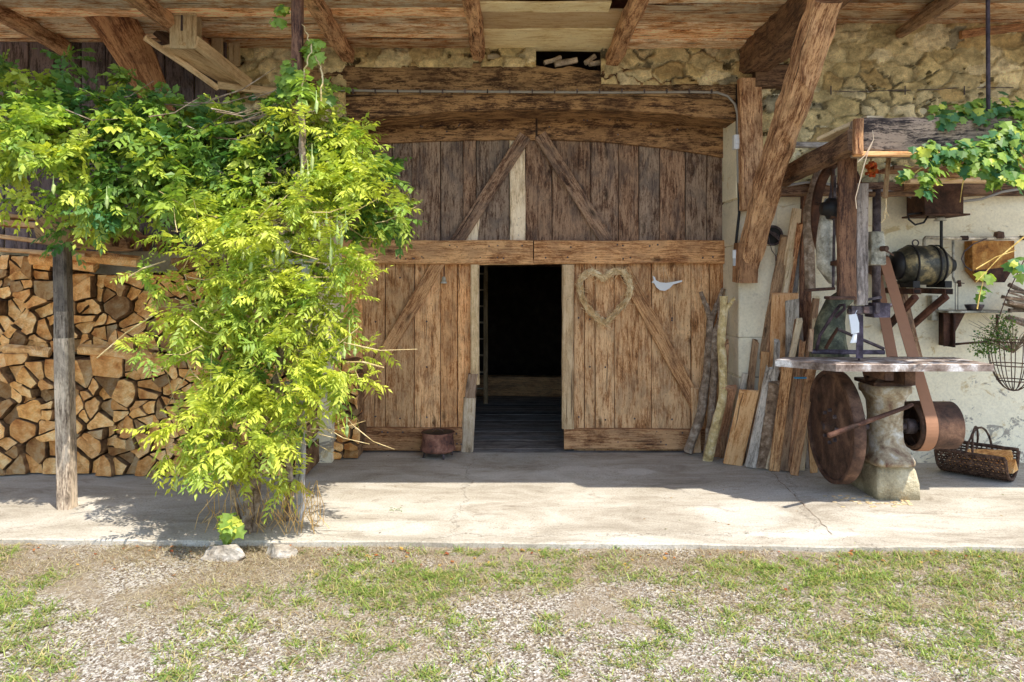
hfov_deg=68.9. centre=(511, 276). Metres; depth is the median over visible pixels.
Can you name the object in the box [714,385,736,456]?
leaning board
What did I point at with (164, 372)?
split log
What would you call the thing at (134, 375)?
split log
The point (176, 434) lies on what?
split log
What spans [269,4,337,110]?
young creeper
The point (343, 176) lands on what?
wisteria
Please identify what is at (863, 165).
white string
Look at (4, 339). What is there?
split log
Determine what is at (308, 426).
split log
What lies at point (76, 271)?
split log
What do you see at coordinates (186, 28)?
plank box
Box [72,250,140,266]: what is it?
split log
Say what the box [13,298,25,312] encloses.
split log
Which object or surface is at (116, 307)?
split log
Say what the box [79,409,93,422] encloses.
split log
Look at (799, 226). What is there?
leaning board
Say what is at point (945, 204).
metal hood
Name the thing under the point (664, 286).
bird ornament
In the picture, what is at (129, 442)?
split log
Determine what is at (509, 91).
cable conduit
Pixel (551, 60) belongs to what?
split stick
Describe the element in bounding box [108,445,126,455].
split log
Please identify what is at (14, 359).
split log
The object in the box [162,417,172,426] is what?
split log
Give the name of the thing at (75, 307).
split log
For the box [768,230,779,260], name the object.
hanging wire
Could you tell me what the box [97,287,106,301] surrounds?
split log
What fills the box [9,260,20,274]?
split log
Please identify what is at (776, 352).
leaning board
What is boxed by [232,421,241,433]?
split log
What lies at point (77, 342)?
split log
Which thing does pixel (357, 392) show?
split log
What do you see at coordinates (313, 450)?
split log
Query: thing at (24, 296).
split log
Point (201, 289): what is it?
split log
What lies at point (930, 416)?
drive belt
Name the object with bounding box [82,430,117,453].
split log
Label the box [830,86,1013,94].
wall wire
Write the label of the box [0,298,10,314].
split log
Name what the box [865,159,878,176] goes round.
dried flowers
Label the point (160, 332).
split log
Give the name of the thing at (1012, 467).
split log
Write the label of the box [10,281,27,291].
split log
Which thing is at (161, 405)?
split log
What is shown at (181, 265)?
split log
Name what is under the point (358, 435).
split log
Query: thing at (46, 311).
split log
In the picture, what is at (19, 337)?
split log
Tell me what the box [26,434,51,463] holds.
split log
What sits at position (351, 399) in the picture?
split log
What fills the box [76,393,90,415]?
split log
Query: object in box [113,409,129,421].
split log
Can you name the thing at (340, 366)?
split log
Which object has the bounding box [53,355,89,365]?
split log
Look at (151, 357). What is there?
split log
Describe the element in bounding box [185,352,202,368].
split log
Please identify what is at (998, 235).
water pipe
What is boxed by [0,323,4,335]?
split log
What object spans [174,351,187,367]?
split log
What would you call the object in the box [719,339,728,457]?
leaning board
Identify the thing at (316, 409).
split log
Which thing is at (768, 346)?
leaning board
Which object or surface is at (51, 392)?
split log
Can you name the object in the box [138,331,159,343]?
split log
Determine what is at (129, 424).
split log
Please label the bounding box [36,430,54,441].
split log
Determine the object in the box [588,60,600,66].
split stick
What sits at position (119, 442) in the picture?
split log
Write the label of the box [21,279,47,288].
split log
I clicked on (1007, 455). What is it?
split log
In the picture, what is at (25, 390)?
split log
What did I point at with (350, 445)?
split log
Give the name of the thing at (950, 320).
wall shelf
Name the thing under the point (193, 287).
split log
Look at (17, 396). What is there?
split log
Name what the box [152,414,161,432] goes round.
split log
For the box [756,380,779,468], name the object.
leaning board
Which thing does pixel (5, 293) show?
split log
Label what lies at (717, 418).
leaning branch
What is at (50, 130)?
climbing creeper
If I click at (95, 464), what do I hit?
split log
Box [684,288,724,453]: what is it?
leaning branch
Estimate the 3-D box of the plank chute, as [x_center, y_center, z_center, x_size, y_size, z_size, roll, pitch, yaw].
[-2.494,-1.866,6.401,0.508,0.487,1.297,0,0,34]
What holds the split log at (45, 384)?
on the split log at (51, 392)
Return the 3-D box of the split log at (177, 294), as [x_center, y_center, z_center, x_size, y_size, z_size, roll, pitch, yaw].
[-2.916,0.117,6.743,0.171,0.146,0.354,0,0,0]
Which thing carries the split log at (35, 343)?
on the split log at (14, 359)
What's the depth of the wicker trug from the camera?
6.39 m
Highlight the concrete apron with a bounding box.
[0,453,1023,551]
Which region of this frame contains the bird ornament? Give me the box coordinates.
[652,267,681,290]
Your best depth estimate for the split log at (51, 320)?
6.59 m
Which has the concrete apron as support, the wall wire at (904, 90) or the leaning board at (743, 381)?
the leaning board at (743, 381)
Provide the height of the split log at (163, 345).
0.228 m
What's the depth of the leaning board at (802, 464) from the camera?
6.63 m
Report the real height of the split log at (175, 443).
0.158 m
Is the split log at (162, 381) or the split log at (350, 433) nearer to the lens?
the split log at (162, 381)
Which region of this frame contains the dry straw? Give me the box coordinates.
[0,542,1023,681]
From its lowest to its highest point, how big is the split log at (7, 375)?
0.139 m
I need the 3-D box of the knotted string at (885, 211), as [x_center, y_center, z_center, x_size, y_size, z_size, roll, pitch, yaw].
[2.648,-0.479,5.300,0.062,0.192,0.007,0,0,0]
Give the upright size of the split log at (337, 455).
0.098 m
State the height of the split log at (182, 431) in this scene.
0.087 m
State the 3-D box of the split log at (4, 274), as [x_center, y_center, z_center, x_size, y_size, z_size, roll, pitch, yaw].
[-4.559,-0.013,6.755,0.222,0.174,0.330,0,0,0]
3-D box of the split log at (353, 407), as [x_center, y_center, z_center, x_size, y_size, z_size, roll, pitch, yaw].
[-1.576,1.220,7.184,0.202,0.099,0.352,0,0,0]
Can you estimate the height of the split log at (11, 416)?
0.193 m
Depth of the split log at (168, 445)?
6.49 m
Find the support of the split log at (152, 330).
on the split log at (154, 339)
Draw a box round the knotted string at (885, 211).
[881,198,888,222]
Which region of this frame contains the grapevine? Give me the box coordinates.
[894,91,1023,308]
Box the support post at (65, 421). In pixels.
[53,242,77,509]
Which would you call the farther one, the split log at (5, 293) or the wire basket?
the split log at (5, 293)
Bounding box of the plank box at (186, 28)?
[170,13,201,48]
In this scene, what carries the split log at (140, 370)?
on the split log at (147, 383)
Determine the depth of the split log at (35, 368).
6.47 m
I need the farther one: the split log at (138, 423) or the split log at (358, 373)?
the split log at (358, 373)
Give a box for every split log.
[0,255,20,269]
[0,269,9,280]
[0,286,14,298]
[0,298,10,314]
[0,315,14,330]
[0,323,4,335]
[0,334,10,347]
[0,352,16,367]
[0,364,23,383]
[0,381,11,398]
[0,398,17,418]
[0,418,9,439]
[0,436,19,450]
[0,446,15,469]
[0,468,6,474]
[2,344,51,356]
[3,276,20,286]
[4,324,21,337]
[4,352,53,365]
[4,402,24,424]
[5,442,27,458]
[6,452,29,474]
[8,271,34,279]
[8,299,21,320]
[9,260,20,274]
[9,330,36,345]
[9,364,24,378]
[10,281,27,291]
[10,381,23,391]
[10,418,52,443]
[11,256,23,266]
[11,387,24,402]
[12,289,34,302]
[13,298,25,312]
[14,309,34,328]
[16,366,39,388]
[17,398,49,422]
[19,385,40,397]
[20,256,39,277]
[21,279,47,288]
[21,310,42,334]
[24,295,52,309]
[24,396,41,402]
[25,356,53,379]
[25,452,42,472]
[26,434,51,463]
[27,340,50,346]
[28,254,99,272]
[28,334,50,342]
[33,265,52,270]
[33,270,52,279]
[34,280,52,299]
[35,302,53,317]
[36,318,53,340]
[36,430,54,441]
[38,378,53,390]
[39,419,54,434]
[41,389,52,401]
[41,400,54,408]
[41,408,54,420]
[43,456,55,473]
[44,354,80,381]
[47,315,53,325]
[47,389,53,399]
[49,441,55,455]
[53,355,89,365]
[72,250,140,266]
[73,270,89,273]
[73,273,109,286]
[73,276,97,301]
[73,300,84,314]
[74,314,101,323]
[74,326,82,337]
[74,338,80,351]
[75,321,102,333]
[75,357,86,387]
[75,381,87,396]
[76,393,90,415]
[76,415,88,433]
[77,301,89,312]
[77,343,139,359]
[77,357,94,387]
[77,435,107,458]
[77,447,107,472]
[77,459,91,473]
[79,333,92,344]
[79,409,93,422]
[80,389,98,400]
[82,307,93,313]
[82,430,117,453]
[85,298,105,313]
[85,395,111,418]
[87,410,123,429]
[87,426,109,439]
[88,377,102,394]
[90,355,126,377]
[91,325,108,339]
[92,457,99,472]
[93,313,113,326]
[93,336,108,345]
[95,376,127,396]
[95,453,121,476]
[97,274,116,287]
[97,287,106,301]
[99,388,110,399]
[101,399,113,416]
[103,288,116,302]
[104,275,117,291]
[104,295,136,319]
[106,315,123,324]
[107,323,120,339]
[107,434,119,445]
[108,328,123,347]
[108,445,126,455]
[109,424,117,436]
[111,377,146,407]
[111,399,131,409]
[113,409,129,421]
[113,456,130,474]
[114,435,128,448]
[115,281,132,296]
[116,419,124,433]
[117,272,163,288]
[117,330,137,349]
[118,451,134,463]
[119,312,151,327]
[120,415,141,438]
[121,320,148,336]
[125,359,141,371]
[125,370,140,379]
[125,436,139,450]
[126,454,149,473]
[127,286,144,300]
[129,406,151,417]
[130,399,154,411]
[131,447,156,458]
[134,299,144,311]
[134,419,149,432]
[134,455,157,476]
[135,349,168,365]
[135,431,154,455]
[137,305,155,318]
[137,341,146,350]
[137,365,152,378]
[137,376,162,391]
[137,387,163,398]
[137,413,155,427]
[138,290,151,304]
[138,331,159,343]
[139,349,173,366]
[143,399,157,413]
[146,297,166,315]
[146,318,161,336]
[146,428,158,434]
[146,467,162,477]
[147,342,160,350]
[150,278,157,289]
[150,448,175,461]
[151,374,171,387]
[152,363,166,377]
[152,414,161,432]
[153,275,175,295]
[153,435,164,450]
[156,297,181,317]
[156,397,168,419]
[157,283,176,297]
[157,324,171,335]
[160,328,185,351]
[161,395,187,404]
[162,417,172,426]
[163,376,193,394]
[165,367,179,379]
[165,433,186,459]
[166,404,181,417]
[169,389,185,400]
[169,431,179,437]
[169,456,179,469]
[170,270,187,281]
[171,257,222,271]
[171,282,190,297]
[171,416,185,426]
[173,440,196,458]
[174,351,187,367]
[176,279,195,290]
[176,426,191,435]
[178,368,199,381]
[179,296,202,315]
[182,383,192,393]
[183,271,206,286]
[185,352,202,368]
[191,291,204,300]
[192,374,206,399]
[196,363,220,374]
[199,287,216,298]
[203,349,225,364]
[228,436,244,449]
[231,271,268,283]
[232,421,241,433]
[237,434,248,446]
[261,458,270,474]
[262,364,286,388]
[273,461,284,475]
[280,376,296,395]
[305,439,318,475]
[306,406,318,425]
[306,418,319,438]
[333,449,344,458]
[334,358,348,371]
[334,423,355,438]
[334,440,346,451]
[335,411,346,424]
[336,433,352,441]
[340,400,355,410]
[341,357,361,372]
[341,411,359,423]
[343,446,362,457]
[344,440,364,450]
[346,370,361,382]
[347,394,355,404]
[347,412,363,428]
[348,383,364,395]
[349,407,362,415]
[352,374,363,390]
[352,420,366,443]
[354,392,363,409]
[949,457,993,471]
[967,449,1012,460]
[994,459,1017,473]
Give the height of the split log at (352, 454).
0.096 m
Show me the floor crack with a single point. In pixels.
(800, 501)
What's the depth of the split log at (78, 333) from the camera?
6.59 m
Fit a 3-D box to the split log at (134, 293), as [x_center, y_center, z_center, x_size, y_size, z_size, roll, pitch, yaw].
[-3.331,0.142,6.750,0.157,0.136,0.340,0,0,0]
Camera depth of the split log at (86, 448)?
6.51 m
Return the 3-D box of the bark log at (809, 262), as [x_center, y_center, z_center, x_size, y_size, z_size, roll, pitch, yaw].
[2.712,-0.449,6.735,0.223,1.139,0.108,0,0,-32]
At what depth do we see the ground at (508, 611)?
3.82 m
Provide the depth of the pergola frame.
5.07 m
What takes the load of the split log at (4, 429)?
on the split log at (6, 461)
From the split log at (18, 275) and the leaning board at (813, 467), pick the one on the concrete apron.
the leaning board at (813, 467)
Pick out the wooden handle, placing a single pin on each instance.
(810, 338)
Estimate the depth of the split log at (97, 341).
6.63 m
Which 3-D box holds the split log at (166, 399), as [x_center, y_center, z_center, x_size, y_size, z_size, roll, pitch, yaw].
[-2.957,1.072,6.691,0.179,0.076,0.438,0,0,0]
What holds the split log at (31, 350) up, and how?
on the split log at (49, 368)
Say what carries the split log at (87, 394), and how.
on the split log at (80, 404)
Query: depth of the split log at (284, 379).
6.46 m
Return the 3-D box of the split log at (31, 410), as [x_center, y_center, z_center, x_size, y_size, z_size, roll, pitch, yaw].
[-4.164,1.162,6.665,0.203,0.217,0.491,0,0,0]
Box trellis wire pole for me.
[0,142,306,153]
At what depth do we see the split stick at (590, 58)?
6.93 m
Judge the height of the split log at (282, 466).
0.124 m
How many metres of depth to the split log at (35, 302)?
6.54 m
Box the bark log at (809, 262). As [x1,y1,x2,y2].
[803,170,821,288]
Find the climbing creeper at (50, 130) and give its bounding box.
[0,44,426,269]
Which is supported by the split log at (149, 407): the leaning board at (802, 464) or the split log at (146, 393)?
the split log at (146, 393)
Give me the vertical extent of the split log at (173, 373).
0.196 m
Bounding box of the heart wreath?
[575,263,637,328]
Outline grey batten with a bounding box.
[796,142,827,147]
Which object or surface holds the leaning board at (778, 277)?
on the concrete apron
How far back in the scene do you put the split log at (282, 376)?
6.45 m
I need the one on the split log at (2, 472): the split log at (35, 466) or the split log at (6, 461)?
the split log at (6, 461)
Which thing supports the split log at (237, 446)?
on the split log
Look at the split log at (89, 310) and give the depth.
6.63 m
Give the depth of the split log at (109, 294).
6.62 m
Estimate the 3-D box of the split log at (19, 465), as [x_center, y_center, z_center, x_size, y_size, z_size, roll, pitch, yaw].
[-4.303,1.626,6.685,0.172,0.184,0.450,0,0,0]
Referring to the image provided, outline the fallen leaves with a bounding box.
[26,542,1023,590]
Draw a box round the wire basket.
[967,260,1023,390]
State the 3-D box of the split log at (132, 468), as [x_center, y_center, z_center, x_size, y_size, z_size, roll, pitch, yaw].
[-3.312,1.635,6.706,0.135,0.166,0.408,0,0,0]
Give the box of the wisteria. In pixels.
[18,69,422,534]
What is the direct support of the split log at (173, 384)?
on the split log at (166, 399)
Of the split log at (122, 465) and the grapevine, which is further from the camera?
the split log at (122, 465)
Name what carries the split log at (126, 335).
on the split log at (103, 366)
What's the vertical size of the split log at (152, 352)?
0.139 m
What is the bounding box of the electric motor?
[868,239,956,287]
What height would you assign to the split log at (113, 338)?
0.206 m
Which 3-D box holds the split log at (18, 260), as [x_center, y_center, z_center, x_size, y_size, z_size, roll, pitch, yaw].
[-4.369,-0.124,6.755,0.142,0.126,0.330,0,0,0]
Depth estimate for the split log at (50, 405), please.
6.42 m
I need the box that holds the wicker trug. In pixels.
[934,426,1020,481]
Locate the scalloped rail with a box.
[110,233,180,253]
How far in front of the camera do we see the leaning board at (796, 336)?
6.60 m
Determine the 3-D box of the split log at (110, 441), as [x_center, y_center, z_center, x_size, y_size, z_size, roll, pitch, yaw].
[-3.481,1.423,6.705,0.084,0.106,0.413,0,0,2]
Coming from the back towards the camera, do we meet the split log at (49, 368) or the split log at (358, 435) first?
the split log at (358, 435)
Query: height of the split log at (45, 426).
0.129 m
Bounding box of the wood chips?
[823,495,911,506]
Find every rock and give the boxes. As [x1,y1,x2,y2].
[200,543,245,561]
[266,543,297,558]
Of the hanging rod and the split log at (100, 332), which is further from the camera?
the split log at (100, 332)
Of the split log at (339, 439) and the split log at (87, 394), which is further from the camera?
the split log at (339, 439)
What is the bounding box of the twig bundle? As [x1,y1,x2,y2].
[1001,283,1023,326]
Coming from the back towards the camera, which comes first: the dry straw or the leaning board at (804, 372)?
the leaning board at (804, 372)
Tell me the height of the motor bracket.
0.422 m
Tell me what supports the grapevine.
hanging from the pergola frame
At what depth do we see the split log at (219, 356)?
6.53 m
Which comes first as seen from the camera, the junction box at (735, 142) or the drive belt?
the drive belt
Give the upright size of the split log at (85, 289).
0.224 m
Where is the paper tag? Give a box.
[848,311,858,342]
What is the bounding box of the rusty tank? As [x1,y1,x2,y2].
[961,238,1013,281]
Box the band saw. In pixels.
[775,157,993,499]
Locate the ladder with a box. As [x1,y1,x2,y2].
[457,265,487,403]
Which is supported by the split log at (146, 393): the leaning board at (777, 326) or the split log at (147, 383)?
the split log at (147, 383)
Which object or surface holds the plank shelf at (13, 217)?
attached to the barn
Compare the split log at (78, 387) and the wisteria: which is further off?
the split log at (78, 387)
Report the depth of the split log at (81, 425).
6.45 m
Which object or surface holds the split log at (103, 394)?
on the split log at (93, 408)
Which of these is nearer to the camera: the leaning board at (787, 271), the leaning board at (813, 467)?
the leaning board at (813, 467)
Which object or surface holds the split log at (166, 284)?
on the split log at (177, 294)
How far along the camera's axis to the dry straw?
4.12 m
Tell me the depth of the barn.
6.95 m
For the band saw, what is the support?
on the concrete apron
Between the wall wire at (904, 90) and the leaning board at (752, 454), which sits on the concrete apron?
the leaning board at (752, 454)
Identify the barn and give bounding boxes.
[0,0,1023,462]
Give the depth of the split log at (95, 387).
6.46 m
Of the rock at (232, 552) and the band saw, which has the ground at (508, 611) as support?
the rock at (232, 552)
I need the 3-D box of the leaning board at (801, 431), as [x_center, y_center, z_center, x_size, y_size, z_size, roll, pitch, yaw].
[2.510,1.239,6.424,0.079,0.973,0.233,0,0,-32]
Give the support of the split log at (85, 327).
on the split log at (85, 337)
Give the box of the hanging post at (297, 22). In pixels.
[291,0,303,125]
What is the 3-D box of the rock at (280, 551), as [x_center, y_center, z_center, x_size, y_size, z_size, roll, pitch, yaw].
[-1.466,1.762,4.758,0.168,0.128,0.195,0,0,-42]
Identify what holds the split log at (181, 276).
on the split log at (177, 294)
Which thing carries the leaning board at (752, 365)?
on the concrete apron
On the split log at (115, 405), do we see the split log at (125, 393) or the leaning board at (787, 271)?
the split log at (125, 393)
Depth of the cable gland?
6.85 m
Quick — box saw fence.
[811,304,884,354]
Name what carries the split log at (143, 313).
on the split log at (142, 327)
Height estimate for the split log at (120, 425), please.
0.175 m
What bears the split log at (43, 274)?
on the split log at (43, 289)
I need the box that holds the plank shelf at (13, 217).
[0,212,90,256]
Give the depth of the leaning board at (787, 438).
6.59 m
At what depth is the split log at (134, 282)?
6.58 m
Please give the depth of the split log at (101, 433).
6.44 m
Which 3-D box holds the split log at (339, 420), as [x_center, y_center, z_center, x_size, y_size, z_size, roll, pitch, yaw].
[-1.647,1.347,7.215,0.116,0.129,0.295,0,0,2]
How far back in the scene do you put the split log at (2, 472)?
6.45 m
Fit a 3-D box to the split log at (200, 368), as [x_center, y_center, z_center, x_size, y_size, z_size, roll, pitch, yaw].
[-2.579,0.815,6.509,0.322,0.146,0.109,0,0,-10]
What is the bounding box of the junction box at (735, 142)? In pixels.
[732,135,739,149]
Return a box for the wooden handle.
[808,329,813,351]
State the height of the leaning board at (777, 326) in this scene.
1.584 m
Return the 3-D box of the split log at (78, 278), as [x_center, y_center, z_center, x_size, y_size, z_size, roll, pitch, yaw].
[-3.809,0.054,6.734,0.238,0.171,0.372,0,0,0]
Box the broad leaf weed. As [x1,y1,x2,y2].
[216,512,246,544]
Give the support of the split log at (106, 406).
on the split log at (103, 418)
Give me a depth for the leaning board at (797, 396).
6.54 m
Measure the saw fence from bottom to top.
0.391 m
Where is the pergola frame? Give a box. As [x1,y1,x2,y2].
[782,116,1023,197]
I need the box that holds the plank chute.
[143,35,276,93]
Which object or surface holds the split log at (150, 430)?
on the split log at (139, 436)
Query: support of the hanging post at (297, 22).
attached to the barn
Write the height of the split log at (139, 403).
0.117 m
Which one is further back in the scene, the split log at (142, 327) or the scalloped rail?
the split log at (142, 327)
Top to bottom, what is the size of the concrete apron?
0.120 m
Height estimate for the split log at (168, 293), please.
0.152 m
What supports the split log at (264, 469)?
on the concrete apron
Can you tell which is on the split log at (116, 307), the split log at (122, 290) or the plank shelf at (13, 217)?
the split log at (122, 290)
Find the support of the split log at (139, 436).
on the split log at (145, 465)
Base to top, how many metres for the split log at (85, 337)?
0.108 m
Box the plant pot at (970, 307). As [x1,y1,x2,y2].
[964,304,983,310]
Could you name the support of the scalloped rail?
attached to the log beam
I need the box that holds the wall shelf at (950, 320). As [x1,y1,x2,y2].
[936,309,1011,346]
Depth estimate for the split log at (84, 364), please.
6.49 m
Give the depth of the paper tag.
5.38 m
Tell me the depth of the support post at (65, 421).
5.55 m
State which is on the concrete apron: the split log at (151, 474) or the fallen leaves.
the split log at (151, 474)
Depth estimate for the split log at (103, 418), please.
6.48 m
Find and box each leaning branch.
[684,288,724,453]
[703,296,735,461]
[703,298,719,453]
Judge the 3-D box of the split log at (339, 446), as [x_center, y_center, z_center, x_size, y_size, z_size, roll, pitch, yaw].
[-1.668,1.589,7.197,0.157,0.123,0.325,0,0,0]
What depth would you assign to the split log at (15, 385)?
6.45 m
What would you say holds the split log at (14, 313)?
on the split log at (6, 321)
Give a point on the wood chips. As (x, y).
(902, 502)
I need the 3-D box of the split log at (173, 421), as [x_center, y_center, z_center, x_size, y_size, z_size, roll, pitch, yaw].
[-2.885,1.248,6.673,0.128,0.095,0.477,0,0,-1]
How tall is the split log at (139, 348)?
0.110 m
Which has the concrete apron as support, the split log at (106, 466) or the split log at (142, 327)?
the split log at (106, 466)
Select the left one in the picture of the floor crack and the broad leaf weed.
the broad leaf weed
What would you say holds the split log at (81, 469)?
on the concrete apron
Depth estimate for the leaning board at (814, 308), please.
6.77 m
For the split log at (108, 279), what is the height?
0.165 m
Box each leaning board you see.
[690,387,700,452]
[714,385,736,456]
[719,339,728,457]
[723,373,747,459]
[723,389,758,465]
[743,339,758,463]
[745,323,770,460]
[745,365,779,468]
[756,351,769,410]
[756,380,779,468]
[759,234,787,358]
[766,317,802,468]
[769,293,798,371]
[769,367,792,470]
[772,249,792,366]
[773,339,779,380]
[780,368,797,470]
[781,208,800,292]
[785,299,799,356]
[787,339,805,471]
[788,223,802,292]
[790,369,815,475]
[792,246,799,292]
[797,324,809,467]
[799,196,811,450]
[799,318,816,470]
[800,369,806,407]
[804,298,819,356]
[808,437,817,472]
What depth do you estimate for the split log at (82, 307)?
6.61 m
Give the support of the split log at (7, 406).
on the split log at (4, 429)
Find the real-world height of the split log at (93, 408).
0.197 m
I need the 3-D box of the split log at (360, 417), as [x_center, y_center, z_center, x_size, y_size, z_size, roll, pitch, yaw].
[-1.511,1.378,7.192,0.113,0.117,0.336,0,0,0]
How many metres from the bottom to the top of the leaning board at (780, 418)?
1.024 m
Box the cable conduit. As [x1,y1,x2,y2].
[322,77,1017,242]
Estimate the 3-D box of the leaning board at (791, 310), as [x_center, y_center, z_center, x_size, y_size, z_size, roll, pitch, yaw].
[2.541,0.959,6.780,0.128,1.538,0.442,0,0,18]
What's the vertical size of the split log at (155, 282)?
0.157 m
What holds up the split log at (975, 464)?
in the wicker trug
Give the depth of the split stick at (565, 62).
6.92 m
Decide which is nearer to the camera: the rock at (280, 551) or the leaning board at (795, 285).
the rock at (280, 551)
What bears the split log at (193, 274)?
on the split log at (197, 298)
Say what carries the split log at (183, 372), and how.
on the split log at (187, 387)
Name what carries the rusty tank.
attached to the barn
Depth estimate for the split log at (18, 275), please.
6.58 m
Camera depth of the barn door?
7.45 m
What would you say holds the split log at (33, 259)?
on the split log at (48, 268)
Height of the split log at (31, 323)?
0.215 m
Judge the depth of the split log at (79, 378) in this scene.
6.53 m
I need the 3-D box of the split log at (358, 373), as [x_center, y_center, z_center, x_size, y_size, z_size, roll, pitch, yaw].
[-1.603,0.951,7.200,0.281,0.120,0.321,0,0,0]
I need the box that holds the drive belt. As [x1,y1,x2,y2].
[871,257,938,450]
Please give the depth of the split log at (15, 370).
6.52 m
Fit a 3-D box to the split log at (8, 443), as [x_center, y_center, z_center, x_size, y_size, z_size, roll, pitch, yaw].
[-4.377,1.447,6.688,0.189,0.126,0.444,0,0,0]
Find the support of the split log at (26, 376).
on the split log at (25, 390)
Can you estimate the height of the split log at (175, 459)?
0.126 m
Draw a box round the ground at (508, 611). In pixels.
[0,544,1023,681]
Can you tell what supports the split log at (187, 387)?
on the split log
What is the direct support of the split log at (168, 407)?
on the split log at (173, 421)
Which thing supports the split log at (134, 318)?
on the split log at (126, 335)
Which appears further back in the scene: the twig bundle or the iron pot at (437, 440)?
the iron pot at (437, 440)
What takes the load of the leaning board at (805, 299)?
on the concrete apron
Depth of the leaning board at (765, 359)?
6.80 m
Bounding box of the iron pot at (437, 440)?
[420,428,455,459]
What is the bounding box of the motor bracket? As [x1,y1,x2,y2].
[885,288,952,327]
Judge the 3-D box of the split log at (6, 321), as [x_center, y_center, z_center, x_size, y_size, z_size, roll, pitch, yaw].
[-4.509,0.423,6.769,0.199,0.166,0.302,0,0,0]
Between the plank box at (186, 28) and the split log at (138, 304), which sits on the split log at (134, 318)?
the split log at (138, 304)
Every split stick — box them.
[543,55,561,65]
[554,57,577,67]
[584,54,596,64]
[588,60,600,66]
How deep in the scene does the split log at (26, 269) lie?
6.55 m
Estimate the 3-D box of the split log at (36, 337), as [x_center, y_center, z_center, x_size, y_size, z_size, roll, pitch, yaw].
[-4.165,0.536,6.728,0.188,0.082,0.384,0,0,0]
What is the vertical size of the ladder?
2.906 m
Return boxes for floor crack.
[771,472,831,533]
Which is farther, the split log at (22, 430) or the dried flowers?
the split log at (22, 430)
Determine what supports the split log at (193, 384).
on the split log
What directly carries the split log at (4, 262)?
on the split log at (4, 274)
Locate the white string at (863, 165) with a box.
[855,130,873,208]
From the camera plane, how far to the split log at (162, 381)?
6.46 m
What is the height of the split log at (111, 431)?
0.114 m
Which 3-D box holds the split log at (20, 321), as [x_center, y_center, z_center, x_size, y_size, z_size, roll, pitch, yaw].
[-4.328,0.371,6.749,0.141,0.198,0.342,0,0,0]
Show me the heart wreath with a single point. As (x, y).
(621, 306)
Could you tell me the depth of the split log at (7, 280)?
6.64 m
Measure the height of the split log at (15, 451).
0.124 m
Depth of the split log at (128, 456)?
6.53 m
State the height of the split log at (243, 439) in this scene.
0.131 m
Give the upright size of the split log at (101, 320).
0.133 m
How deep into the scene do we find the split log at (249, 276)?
6.59 m
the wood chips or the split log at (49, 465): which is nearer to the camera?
the wood chips
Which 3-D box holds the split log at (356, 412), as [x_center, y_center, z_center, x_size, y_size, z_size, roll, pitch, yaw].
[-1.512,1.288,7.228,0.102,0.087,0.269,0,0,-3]
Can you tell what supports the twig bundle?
on the wall shelf at (950, 320)
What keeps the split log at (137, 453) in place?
on the split log at (145, 465)
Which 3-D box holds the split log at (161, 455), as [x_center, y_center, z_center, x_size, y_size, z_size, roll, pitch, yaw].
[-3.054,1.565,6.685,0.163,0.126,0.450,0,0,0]
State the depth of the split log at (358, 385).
7.12 m
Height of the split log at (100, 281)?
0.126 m
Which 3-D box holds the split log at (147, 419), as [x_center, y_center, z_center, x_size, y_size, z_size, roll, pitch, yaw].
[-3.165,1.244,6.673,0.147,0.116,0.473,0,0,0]
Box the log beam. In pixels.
[34,215,142,251]
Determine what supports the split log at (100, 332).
on the split log at (97, 341)
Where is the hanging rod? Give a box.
[985,0,990,110]
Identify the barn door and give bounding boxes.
[342,118,725,451]
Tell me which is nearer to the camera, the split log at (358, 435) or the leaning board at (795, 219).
the leaning board at (795, 219)
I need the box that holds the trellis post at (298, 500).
[273,258,320,520]
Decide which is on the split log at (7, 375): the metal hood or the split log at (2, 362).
the split log at (2, 362)
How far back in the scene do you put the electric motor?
6.57 m
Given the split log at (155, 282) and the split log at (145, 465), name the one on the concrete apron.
the split log at (145, 465)
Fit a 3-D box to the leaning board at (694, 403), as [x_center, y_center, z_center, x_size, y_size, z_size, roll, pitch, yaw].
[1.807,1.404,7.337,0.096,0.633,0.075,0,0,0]
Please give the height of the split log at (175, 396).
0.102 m
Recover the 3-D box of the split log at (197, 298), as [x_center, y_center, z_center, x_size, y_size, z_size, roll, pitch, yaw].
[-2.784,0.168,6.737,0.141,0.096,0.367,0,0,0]
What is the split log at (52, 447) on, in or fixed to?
on the split log at (49, 465)
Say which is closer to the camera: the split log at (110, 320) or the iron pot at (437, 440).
the split log at (110, 320)
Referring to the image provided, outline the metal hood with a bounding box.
[902,183,969,248]
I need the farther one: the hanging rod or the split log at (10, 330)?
the split log at (10, 330)
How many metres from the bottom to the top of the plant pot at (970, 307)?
0.056 m
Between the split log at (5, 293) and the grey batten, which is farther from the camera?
the split log at (5, 293)
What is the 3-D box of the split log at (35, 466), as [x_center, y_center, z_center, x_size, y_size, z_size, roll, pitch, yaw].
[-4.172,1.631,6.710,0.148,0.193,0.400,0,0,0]
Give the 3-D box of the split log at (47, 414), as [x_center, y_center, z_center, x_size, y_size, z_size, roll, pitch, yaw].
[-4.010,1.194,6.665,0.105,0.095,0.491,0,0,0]
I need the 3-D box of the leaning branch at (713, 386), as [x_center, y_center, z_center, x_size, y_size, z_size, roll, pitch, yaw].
[1.959,0.971,7.178,0.267,1.533,0.147,0,0,-28]
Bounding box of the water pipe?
[922,231,1023,309]
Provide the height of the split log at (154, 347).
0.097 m
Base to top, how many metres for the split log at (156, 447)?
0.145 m
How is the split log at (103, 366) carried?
on the split log at (108, 384)
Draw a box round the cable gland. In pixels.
[732,250,735,265]

